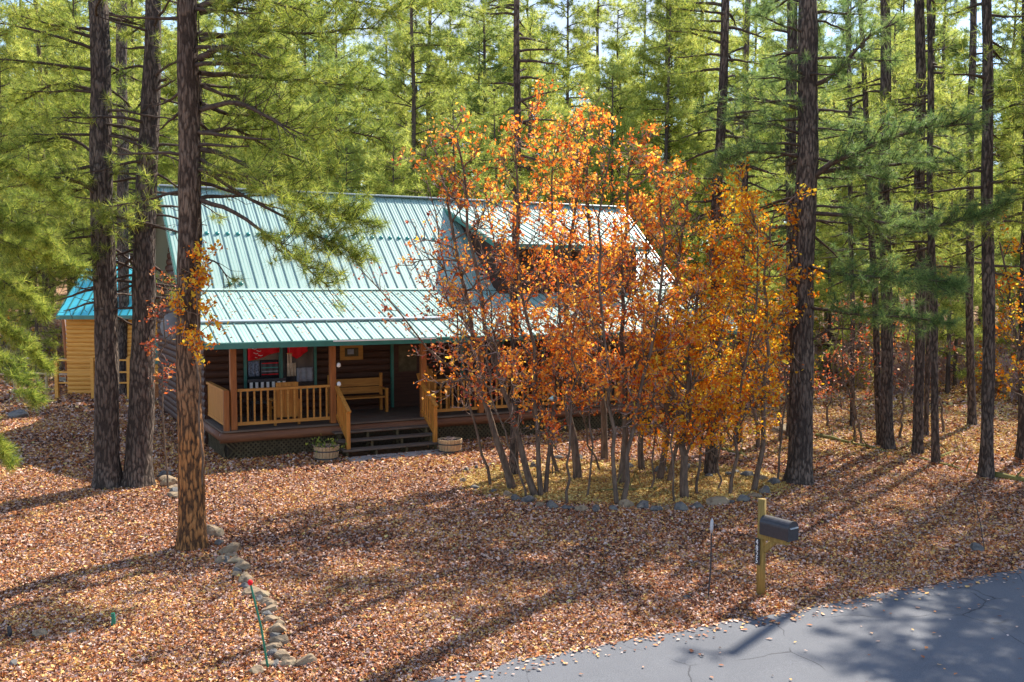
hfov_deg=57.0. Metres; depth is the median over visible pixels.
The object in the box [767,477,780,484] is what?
border stone
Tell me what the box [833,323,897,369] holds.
shrub
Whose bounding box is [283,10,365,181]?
pine tree
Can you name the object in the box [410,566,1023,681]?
road
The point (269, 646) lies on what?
border stone
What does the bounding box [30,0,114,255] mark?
pine tree
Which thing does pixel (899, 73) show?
pine tree
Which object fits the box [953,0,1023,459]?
pine tree
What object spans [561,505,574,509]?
border stone
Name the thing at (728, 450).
fallen log
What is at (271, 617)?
border stone
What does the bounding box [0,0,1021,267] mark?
sky
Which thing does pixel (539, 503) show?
border stone
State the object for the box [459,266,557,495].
oak tree
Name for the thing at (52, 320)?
shrub
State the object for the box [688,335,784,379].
shrub
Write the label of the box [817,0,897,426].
pine tree
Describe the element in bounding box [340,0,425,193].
pine tree
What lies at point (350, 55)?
pine tree
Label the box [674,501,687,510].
border stone
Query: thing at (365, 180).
pine tree
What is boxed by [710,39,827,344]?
pine tree
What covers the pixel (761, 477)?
border stone
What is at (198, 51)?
pine tree
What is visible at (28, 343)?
pine tree
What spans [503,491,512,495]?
border stone
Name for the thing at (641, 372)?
oak tree
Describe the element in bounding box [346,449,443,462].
paving slab
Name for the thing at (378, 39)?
pine tree
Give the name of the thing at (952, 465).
fallen log
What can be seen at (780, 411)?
oak sapling
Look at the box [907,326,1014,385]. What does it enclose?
shrub
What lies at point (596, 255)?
dormer window
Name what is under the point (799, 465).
pine tree
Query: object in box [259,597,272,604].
border stone
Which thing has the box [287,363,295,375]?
tan cloth
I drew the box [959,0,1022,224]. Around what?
pine tree
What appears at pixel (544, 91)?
pine tree
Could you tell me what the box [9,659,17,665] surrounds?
rock
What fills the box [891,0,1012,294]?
pine tree
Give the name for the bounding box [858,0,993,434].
pine tree
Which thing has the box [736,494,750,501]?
border stone
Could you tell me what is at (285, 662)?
border stone
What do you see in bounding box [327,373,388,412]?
porch bench
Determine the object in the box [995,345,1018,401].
shrub
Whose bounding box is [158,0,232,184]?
pine tree
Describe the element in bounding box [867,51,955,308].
pine tree
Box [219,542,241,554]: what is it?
border stone
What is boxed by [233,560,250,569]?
border stone
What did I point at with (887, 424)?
pine tree
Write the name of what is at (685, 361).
shrub
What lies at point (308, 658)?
border stone
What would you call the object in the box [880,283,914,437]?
oak sapling
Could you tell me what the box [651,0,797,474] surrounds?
pine tree
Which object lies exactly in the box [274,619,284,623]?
border stone
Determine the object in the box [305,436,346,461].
planter barrel
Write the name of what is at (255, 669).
border stone
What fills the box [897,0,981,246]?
pine tree
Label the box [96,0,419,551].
pine tree
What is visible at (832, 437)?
fallen log
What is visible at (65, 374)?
rail fence
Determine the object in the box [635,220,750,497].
oak tree
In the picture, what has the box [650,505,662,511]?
border stone
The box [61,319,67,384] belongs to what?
utility post
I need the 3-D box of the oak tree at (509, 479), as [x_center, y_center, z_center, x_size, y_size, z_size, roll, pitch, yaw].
[-1.020,-0.768,19.485,2.765,7.848,2.440,-1,4,-22]
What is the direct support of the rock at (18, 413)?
on the ground
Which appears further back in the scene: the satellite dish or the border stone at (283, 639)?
the satellite dish
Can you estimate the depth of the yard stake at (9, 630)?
11.26 m
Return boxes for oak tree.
[353,148,502,484]
[390,117,531,489]
[421,102,538,496]
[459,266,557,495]
[460,137,575,472]
[480,75,579,495]
[510,103,608,493]
[524,276,598,503]
[532,118,627,478]
[540,85,642,459]
[550,253,635,495]
[555,103,663,503]
[562,242,620,469]
[592,119,679,483]
[598,146,713,499]
[611,185,687,469]
[624,259,685,487]
[625,151,733,480]
[633,268,773,493]
[633,278,713,500]
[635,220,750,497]
[657,180,772,480]
[679,294,773,488]
[685,155,801,493]
[715,183,816,491]
[721,215,789,446]
[744,264,829,478]
[976,212,1023,400]
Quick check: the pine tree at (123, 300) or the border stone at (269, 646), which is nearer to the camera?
the border stone at (269, 646)
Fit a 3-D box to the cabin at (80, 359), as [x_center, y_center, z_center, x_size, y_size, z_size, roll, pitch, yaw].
[-14.542,-0.519,38.067,5.750,5.027,6.000,0,3,0]
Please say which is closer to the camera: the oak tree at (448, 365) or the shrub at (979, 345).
the oak tree at (448, 365)
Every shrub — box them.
[0,312,58,362]
[0,316,62,370]
[0,334,24,371]
[1,345,21,375]
[25,319,64,369]
[30,312,59,327]
[32,323,62,365]
[682,335,728,387]
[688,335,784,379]
[706,310,736,341]
[745,362,785,401]
[758,327,841,382]
[760,337,824,382]
[814,322,906,383]
[815,321,870,376]
[816,319,872,344]
[831,353,873,387]
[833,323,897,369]
[835,318,943,369]
[866,337,942,395]
[867,340,911,372]
[897,327,963,371]
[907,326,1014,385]
[913,346,979,379]
[951,347,1016,393]
[960,324,1017,375]
[963,323,1018,382]
[977,319,1018,348]
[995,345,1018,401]
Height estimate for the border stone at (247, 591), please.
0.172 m
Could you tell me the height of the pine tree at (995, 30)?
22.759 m
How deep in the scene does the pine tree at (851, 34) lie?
65.97 m
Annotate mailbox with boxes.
[755,498,798,594]
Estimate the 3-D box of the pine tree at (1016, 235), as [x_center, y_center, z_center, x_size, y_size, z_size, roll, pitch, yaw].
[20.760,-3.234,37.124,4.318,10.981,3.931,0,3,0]
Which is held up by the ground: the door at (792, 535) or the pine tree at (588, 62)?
the pine tree at (588, 62)
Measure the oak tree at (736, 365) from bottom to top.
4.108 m
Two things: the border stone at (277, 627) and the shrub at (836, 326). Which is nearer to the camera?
the border stone at (277, 627)
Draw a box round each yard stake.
[7,626,11,635]
[111,612,115,625]
[248,580,268,668]
[708,518,713,596]
[973,494,984,550]
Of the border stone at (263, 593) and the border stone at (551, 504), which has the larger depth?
the border stone at (551, 504)
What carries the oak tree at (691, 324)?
on the ground
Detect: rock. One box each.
[8,409,28,418]
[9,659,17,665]
[32,628,47,636]
[770,424,785,433]
[970,542,983,550]
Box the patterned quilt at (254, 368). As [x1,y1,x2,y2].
[248,361,259,376]
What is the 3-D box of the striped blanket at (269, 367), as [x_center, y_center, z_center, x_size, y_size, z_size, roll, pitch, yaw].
[-6.518,0.733,25.360,0.460,0.440,0.074,-2,4,-28]
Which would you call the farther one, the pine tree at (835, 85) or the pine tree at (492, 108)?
the pine tree at (835, 85)
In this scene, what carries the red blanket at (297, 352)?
hanging from the log cabin at (280, 308)
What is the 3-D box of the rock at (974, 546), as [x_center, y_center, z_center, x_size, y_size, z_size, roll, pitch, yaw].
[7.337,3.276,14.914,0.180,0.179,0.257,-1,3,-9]
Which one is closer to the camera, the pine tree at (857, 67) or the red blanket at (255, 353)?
the red blanket at (255, 353)
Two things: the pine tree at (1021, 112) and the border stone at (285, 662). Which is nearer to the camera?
the border stone at (285, 662)
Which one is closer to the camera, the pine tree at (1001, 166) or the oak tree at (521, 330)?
the oak tree at (521, 330)
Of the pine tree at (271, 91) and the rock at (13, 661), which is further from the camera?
the pine tree at (271, 91)
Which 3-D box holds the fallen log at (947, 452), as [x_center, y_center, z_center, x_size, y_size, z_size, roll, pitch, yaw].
[11.337,2.636,24.313,0.378,0.340,3.066,3,4,40]
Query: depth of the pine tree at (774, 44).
45.51 m
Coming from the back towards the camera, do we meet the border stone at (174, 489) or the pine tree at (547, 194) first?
the pine tree at (547, 194)
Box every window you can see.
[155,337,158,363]
[243,347,316,391]
[460,341,503,377]
[542,339,579,371]
[581,250,604,281]
[623,337,651,368]
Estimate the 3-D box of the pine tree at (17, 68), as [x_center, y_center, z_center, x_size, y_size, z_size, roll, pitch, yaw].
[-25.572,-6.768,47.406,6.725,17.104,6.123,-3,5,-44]
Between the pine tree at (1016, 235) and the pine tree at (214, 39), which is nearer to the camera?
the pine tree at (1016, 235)
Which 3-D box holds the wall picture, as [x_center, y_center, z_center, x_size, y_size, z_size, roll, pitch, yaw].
[-4.503,0.309,26.448,0.660,0.440,0.040,-2,4,-28]
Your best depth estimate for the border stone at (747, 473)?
20.75 m
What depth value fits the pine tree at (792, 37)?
25.91 m
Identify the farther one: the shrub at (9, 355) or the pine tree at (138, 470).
the shrub at (9, 355)
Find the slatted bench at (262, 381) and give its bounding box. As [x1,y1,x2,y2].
[248,378,289,419]
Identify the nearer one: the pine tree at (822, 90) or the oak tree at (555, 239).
the oak tree at (555, 239)
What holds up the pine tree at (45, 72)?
on the ground
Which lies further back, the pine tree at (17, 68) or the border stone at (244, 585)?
the pine tree at (17, 68)
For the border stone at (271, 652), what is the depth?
10.68 m
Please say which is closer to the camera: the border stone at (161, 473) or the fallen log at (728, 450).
the border stone at (161, 473)
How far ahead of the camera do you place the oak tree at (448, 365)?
19.90 m
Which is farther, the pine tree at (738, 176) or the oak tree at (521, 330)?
the pine tree at (738, 176)
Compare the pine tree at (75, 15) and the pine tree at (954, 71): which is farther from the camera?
the pine tree at (954, 71)
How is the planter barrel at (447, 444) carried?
on the ground
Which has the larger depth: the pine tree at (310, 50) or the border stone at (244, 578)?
the pine tree at (310, 50)
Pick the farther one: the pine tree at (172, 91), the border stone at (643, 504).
the pine tree at (172, 91)
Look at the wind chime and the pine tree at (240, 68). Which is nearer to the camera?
the wind chime
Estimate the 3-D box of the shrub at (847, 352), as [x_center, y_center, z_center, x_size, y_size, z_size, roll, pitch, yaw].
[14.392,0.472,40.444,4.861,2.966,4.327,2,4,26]
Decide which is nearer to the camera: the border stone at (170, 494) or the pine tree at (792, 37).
the border stone at (170, 494)
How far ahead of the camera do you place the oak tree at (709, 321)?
18.76 m
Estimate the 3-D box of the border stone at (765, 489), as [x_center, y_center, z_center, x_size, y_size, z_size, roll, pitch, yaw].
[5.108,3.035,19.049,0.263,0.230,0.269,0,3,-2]
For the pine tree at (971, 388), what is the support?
on the ground
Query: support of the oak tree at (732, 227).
on the ground
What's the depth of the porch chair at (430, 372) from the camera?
26.81 m
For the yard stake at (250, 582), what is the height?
1.051 m
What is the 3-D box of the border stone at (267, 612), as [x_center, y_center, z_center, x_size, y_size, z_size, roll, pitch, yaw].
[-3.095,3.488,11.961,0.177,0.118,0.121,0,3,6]
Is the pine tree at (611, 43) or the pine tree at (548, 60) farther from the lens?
the pine tree at (548, 60)
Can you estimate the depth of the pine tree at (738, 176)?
39.39 m
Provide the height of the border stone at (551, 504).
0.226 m
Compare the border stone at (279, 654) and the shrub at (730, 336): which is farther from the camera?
the shrub at (730, 336)
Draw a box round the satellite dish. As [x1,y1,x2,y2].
[160,312,176,340]
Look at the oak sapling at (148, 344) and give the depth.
19.32 m
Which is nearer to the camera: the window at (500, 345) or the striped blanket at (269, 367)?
the striped blanket at (269, 367)
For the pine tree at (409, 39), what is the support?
on the ground
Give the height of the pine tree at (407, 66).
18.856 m
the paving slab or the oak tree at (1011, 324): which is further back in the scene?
the paving slab
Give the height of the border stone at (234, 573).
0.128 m
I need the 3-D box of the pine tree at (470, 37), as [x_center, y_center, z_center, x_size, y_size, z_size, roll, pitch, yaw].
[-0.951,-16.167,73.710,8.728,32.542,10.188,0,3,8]
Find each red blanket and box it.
[248,348,278,360]
[287,347,307,358]
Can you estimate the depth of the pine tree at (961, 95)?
43.24 m
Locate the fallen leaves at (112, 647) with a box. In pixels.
[0,355,1023,681]
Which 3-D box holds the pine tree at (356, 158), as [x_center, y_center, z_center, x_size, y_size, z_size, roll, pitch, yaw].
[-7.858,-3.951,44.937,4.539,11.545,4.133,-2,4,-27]
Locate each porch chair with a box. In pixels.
[269,382,299,425]
[416,366,449,408]
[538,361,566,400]
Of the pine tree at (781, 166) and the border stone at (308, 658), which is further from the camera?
the pine tree at (781, 166)
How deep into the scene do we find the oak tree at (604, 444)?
22.61 m
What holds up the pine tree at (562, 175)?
on the ground
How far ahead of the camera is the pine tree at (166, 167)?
51.23 m
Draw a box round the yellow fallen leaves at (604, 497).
[0,369,1023,681]
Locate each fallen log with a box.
[600,472,656,490]
[718,441,752,458]
[815,426,886,451]
[919,455,976,472]
[940,435,970,456]
[995,468,1023,481]
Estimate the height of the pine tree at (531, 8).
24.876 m
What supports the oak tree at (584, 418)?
on the ground
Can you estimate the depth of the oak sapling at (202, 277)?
14.58 m
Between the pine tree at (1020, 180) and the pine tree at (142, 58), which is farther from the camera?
the pine tree at (142, 58)
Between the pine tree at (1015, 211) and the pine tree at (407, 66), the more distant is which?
the pine tree at (407, 66)
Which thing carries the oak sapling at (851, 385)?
on the ground
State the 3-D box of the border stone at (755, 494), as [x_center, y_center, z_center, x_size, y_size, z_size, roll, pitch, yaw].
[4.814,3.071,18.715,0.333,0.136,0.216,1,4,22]
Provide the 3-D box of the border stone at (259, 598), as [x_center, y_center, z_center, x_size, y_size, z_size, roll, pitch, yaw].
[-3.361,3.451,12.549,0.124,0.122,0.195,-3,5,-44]
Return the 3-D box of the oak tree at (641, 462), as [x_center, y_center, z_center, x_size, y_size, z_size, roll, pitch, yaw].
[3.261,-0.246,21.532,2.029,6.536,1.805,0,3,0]
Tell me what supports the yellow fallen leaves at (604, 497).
on the ground
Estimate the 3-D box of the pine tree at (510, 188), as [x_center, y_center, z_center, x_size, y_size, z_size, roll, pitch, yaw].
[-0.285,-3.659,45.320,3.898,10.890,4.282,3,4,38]
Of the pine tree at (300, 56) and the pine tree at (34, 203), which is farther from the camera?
the pine tree at (300, 56)
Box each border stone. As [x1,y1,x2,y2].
[157,470,171,476]
[158,475,165,481]
[160,475,177,486]
[167,491,177,496]
[169,487,177,491]
[206,524,224,536]
[214,539,223,545]
[215,555,224,562]
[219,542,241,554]
[224,553,236,556]
[226,556,243,563]
[231,571,242,577]
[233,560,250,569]
[238,574,252,582]
[240,582,249,589]
[241,586,259,594]
[249,665,263,674]
[252,589,269,598]
[256,594,262,601]
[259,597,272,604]
[259,660,273,665]
[261,604,278,613]
[261,610,273,616]
[263,615,280,622]
[266,600,276,606]
[266,643,280,649]
[267,648,277,656]
[268,622,286,633]
[269,632,280,636]
[269,634,288,646]
[271,659,278,667]
[273,649,289,659]
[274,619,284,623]
[279,659,295,667]
[280,657,294,660]
[294,653,316,665]
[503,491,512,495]
[511,494,521,499]
[521,495,534,502]
[535,501,543,505]
[546,500,558,509]
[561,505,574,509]
[575,505,588,511]
[592,504,599,511]
[609,505,617,509]
[618,499,633,507]
[637,500,648,508]
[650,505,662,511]
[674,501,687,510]
[690,502,703,509]
[706,496,729,506]
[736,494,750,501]
[740,471,753,476]
[747,492,762,497]
[758,485,770,494]
[759,475,768,479]
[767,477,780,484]
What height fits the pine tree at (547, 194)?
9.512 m
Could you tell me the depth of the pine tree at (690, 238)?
69.52 m
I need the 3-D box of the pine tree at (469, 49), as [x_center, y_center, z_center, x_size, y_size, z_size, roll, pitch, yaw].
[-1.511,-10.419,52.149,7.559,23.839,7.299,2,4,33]
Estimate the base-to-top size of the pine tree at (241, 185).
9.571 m
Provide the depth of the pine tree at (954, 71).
74.02 m
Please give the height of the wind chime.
0.580 m
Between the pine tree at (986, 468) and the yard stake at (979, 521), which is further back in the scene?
the pine tree at (986, 468)
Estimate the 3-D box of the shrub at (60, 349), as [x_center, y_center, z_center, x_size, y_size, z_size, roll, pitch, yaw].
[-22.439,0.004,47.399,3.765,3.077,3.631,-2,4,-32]
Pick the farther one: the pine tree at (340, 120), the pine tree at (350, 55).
the pine tree at (340, 120)
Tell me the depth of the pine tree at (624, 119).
42.44 m
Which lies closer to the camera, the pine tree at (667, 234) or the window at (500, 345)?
the window at (500, 345)
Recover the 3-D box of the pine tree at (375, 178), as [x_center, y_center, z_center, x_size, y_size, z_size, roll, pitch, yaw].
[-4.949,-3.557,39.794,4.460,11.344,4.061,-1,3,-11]
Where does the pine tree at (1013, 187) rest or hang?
on the ground
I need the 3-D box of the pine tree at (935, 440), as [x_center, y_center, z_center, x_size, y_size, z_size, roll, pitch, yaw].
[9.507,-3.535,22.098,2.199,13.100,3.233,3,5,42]
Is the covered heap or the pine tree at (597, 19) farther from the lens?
the pine tree at (597, 19)
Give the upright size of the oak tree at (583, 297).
7.763 m
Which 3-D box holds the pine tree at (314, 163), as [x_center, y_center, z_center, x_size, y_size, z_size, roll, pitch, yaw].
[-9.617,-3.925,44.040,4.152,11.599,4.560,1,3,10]
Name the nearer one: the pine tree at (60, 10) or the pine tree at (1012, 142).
the pine tree at (1012, 142)
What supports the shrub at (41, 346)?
on the ground
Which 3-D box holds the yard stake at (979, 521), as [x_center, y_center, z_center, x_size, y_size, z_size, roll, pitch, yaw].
[7.397,2.906,14.921,0.230,0.972,0.016,0,3,0]
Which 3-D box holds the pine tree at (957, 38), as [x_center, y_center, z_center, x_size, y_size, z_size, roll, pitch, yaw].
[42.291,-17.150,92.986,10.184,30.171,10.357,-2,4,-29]
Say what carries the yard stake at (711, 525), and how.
on the ground
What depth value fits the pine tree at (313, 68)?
100.04 m
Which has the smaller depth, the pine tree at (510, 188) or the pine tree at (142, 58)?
the pine tree at (510, 188)
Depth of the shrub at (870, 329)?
44.98 m
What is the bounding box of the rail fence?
[0,357,67,388]
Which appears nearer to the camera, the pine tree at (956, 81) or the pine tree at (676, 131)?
the pine tree at (676, 131)
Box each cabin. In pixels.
[54,267,158,398]
[155,184,744,459]
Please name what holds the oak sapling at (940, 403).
on the ground
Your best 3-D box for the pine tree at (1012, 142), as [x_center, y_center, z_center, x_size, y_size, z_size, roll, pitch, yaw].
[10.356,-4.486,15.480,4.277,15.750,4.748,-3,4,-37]
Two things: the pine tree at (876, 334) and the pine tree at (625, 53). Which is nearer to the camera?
the pine tree at (876, 334)
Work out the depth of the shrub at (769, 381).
34.20 m
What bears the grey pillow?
in the log cabin at (280, 308)
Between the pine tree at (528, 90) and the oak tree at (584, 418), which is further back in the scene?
the pine tree at (528, 90)
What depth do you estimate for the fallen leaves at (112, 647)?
14.74 m
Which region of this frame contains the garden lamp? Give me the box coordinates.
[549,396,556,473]
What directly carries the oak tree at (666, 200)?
on the ground
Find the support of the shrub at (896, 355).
on the ground
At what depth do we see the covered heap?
39.94 m
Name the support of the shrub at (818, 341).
on the ground
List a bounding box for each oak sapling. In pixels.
[138,266,176,488]
[161,238,229,486]
[745,312,822,440]
[815,293,861,425]
[819,315,880,443]
[825,300,880,441]
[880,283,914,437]
[908,256,958,431]
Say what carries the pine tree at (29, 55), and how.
on the ground
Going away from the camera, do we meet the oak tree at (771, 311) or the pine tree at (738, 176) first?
the oak tree at (771, 311)
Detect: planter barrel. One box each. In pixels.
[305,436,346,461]
[438,436,461,453]
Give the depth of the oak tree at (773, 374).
24.33 m
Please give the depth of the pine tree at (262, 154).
38.73 m
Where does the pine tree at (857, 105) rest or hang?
on the ground
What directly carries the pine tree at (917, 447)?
on the ground
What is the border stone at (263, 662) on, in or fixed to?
on the ground
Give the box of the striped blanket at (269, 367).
[261,360,278,376]
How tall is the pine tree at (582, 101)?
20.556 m
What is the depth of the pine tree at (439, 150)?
42.20 m
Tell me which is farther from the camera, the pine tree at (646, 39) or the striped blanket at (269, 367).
the pine tree at (646, 39)
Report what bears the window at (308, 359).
in the log cabin at (280, 308)
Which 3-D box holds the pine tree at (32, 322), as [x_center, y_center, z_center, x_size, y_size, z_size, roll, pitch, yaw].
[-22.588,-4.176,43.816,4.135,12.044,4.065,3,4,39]
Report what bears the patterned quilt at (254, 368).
hanging from the log cabin at (280, 308)
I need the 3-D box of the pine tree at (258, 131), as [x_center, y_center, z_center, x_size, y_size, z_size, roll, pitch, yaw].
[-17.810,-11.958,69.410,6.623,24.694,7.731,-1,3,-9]
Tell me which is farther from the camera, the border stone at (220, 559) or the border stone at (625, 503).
the border stone at (625, 503)
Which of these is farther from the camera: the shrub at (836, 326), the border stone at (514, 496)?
the shrub at (836, 326)
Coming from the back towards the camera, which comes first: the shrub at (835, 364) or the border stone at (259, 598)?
the shrub at (835, 364)
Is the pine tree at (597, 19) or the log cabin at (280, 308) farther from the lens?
the pine tree at (597, 19)
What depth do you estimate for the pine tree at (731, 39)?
61.34 m
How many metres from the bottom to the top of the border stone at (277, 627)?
0.196 m
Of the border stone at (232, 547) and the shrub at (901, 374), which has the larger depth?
the shrub at (901, 374)
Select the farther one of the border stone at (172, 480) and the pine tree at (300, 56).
the pine tree at (300, 56)
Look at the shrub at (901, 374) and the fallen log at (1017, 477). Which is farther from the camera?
the shrub at (901, 374)
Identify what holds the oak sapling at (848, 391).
on the ground
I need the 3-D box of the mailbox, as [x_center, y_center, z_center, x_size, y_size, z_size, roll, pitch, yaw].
[3.519,2.861,12.589,0.210,1.430,0.612,-2,4,-35]
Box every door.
[390,343,419,406]
[787,521,798,541]
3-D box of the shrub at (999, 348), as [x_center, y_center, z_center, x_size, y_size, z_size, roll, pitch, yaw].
[20.530,0.633,39.092,3.268,2.769,3.389,-1,3,-14]
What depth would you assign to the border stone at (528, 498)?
18.20 m
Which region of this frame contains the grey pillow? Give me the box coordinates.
[296,367,312,381]
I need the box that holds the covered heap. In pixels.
[59,376,65,385]
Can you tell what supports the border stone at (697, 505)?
on the ground
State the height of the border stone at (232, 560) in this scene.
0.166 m
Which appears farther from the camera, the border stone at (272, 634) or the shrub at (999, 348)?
the shrub at (999, 348)
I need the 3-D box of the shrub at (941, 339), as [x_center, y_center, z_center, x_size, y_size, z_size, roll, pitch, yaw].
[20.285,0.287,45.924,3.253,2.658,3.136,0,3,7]
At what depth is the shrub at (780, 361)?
40.42 m
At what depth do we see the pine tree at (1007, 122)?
21.67 m
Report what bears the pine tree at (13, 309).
on the ground
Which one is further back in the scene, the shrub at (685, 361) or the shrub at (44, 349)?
the shrub at (44, 349)
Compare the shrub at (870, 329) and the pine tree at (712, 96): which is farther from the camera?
the pine tree at (712, 96)
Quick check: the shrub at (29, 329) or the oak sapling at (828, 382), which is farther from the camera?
the shrub at (29, 329)
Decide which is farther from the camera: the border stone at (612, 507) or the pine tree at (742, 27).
the pine tree at (742, 27)
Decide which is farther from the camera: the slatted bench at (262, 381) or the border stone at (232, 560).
the slatted bench at (262, 381)
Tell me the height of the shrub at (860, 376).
1.645 m
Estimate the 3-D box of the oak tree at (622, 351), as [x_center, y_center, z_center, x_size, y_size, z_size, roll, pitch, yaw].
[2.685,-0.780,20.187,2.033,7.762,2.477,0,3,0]
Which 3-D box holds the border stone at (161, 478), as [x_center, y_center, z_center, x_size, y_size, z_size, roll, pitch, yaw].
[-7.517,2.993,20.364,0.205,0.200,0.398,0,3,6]
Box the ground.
[0,271,1023,681]
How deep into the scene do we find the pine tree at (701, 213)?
55.06 m
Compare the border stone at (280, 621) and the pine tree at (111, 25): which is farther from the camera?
the pine tree at (111, 25)
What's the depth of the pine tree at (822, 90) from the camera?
60.83 m
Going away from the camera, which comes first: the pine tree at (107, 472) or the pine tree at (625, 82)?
the pine tree at (107, 472)
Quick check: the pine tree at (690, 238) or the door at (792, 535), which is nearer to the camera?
the door at (792, 535)
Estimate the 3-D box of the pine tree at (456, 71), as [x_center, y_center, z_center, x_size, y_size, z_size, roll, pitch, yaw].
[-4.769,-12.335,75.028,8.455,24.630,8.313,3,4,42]
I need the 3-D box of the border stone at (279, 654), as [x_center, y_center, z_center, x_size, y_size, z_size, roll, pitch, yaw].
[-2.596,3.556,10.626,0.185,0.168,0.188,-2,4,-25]
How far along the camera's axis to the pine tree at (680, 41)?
45.27 m
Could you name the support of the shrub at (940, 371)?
on the ground
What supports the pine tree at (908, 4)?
on the ground
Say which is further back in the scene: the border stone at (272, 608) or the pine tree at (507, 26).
the pine tree at (507, 26)
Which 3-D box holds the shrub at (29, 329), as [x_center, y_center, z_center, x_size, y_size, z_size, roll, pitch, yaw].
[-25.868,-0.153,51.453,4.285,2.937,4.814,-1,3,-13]
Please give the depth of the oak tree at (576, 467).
20.59 m
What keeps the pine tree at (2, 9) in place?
on the ground
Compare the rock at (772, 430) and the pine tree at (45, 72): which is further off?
the pine tree at (45, 72)
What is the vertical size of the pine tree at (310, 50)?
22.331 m
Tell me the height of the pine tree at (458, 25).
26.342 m
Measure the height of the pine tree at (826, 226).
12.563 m
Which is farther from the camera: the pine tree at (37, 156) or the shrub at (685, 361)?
the pine tree at (37, 156)
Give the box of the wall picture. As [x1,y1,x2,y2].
[340,345,362,359]
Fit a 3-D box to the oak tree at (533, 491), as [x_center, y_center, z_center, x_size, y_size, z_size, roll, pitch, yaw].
[-0.641,-0.670,18.549,2.401,7.762,2.446,0,3,0]
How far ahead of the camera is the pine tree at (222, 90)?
56.73 m
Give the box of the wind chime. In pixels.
[287,347,291,367]
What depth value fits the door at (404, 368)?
27.21 m
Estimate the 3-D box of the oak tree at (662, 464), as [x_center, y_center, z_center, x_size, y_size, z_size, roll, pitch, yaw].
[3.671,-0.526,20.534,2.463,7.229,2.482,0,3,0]
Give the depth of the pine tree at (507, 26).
67.75 m
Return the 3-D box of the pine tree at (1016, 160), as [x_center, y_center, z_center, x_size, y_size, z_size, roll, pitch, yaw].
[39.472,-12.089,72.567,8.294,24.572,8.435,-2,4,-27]
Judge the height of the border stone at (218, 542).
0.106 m
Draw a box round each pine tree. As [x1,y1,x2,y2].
[0,0,79,319]
[0,0,115,337]
[0,0,228,489]
[0,17,94,474]
[0,37,75,348]
[0,56,54,313]
[1,0,112,324]
[1,122,77,375]
[3,157,40,348]
[4,3,71,317]
[12,6,86,294]
[23,0,115,281]
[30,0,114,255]
[33,0,130,299]
[42,66,135,280]
[47,0,227,488]
[57,0,175,394]
[60,0,177,266]
[65,2,177,264]
[80,1,140,108]
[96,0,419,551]
[114,0,177,262]
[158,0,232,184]
[158,0,253,185]
[159,0,217,165]
[160,25,205,159]
[165,31,225,170]
[167,3,296,187]
[200,4,286,183]
[201,69,243,186]
[210,14,264,149]
[210,156,244,187]
[229,1,322,187]
[230,29,333,190]
[236,13,308,181]
[255,0,347,187]
[260,1,329,155]
[275,30,321,177]
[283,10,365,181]
[284,141,335,191]
[292,29,362,192]
[294,0,386,194]
[323,139,374,193]
[326,5,376,182]
[326,92,356,183]
[334,0,485,196]
[339,34,383,191]
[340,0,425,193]
[348,133,380,192]
[353,0,501,192]
[362,121,425,196]
[366,29,452,195]
[370,132,408,194]
[373,6,452,196]
[408,1,498,187]
[419,0,544,200]
[419,30,483,197]
[423,91,480,198]
[429,11,525,193]
[457,78,523,199]
[459,0,551,184]
[465,0,544,201]
[468,0,580,474]
[470,0,574,201]
[483,155,524,200]
[490,9,585,201]
[511,0,624,202]
[522,45,552,199]
[533,0,648,203]
[536,181,567,201]
[542,48,575,158]
[546,148,594,203]
[569,48,680,260]
[570,57,662,246]
[571,54,638,202]
[578,36,629,203]
[579,1,674,234]
[598,0,727,276]
[602,0,692,216]
[614,0,727,265]
[621,0,761,282]
[639,9,712,241]
[643,157,706,349]
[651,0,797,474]
[658,94,730,313]
[671,130,707,300]
[674,0,729,244]
[688,103,785,367]
[690,0,1022,485]
[704,0,783,444]
[706,0,786,320]
[706,95,785,344]
[708,0,773,222]
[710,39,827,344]
[712,0,863,436]
[723,0,844,342]
[746,79,855,362]
[749,1,847,311]
[759,33,821,278]
[774,87,880,390]
[778,60,865,326]
[815,0,891,302]
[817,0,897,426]
[818,0,925,444]
[819,32,873,320]
[822,7,961,351]
[823,67,913,341]
[831,0,957,449]
[834,0,935,258]
[841,32,954,371]
[846,0,949,330]
[854,0,978,453]
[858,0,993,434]
[864,0,925,71]
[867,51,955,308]
[870,0,980,462]
[880,79,1014,393]
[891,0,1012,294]
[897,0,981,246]
[898,0,1023,478]
[903,73,994,312]
[909,105,1014,385]
[910,80,1018,376]
[925,0,1020,424]
[925,16,977,242]
[934,4,1021,331]
[936,50,965,304]
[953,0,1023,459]
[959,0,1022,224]
[967,0,1022,330]
[971,64,1023,199]
[975,53,1021,344]
[980,153,1022,372]
[988,74,1023,201]
[996,23,1020,309]
[997,129,1022,319]
[1001,35,1023,128]
[1002,131,1022,243]
[1017,173,1023,184]
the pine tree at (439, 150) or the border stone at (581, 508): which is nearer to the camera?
the border stone at (581, 508)
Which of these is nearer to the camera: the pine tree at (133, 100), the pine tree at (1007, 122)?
the pine tree at (1007, 122)
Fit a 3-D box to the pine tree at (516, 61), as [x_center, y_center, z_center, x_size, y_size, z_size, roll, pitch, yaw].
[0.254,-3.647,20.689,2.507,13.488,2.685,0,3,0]
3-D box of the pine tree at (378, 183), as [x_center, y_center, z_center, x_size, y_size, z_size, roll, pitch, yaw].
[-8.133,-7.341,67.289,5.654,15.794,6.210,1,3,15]

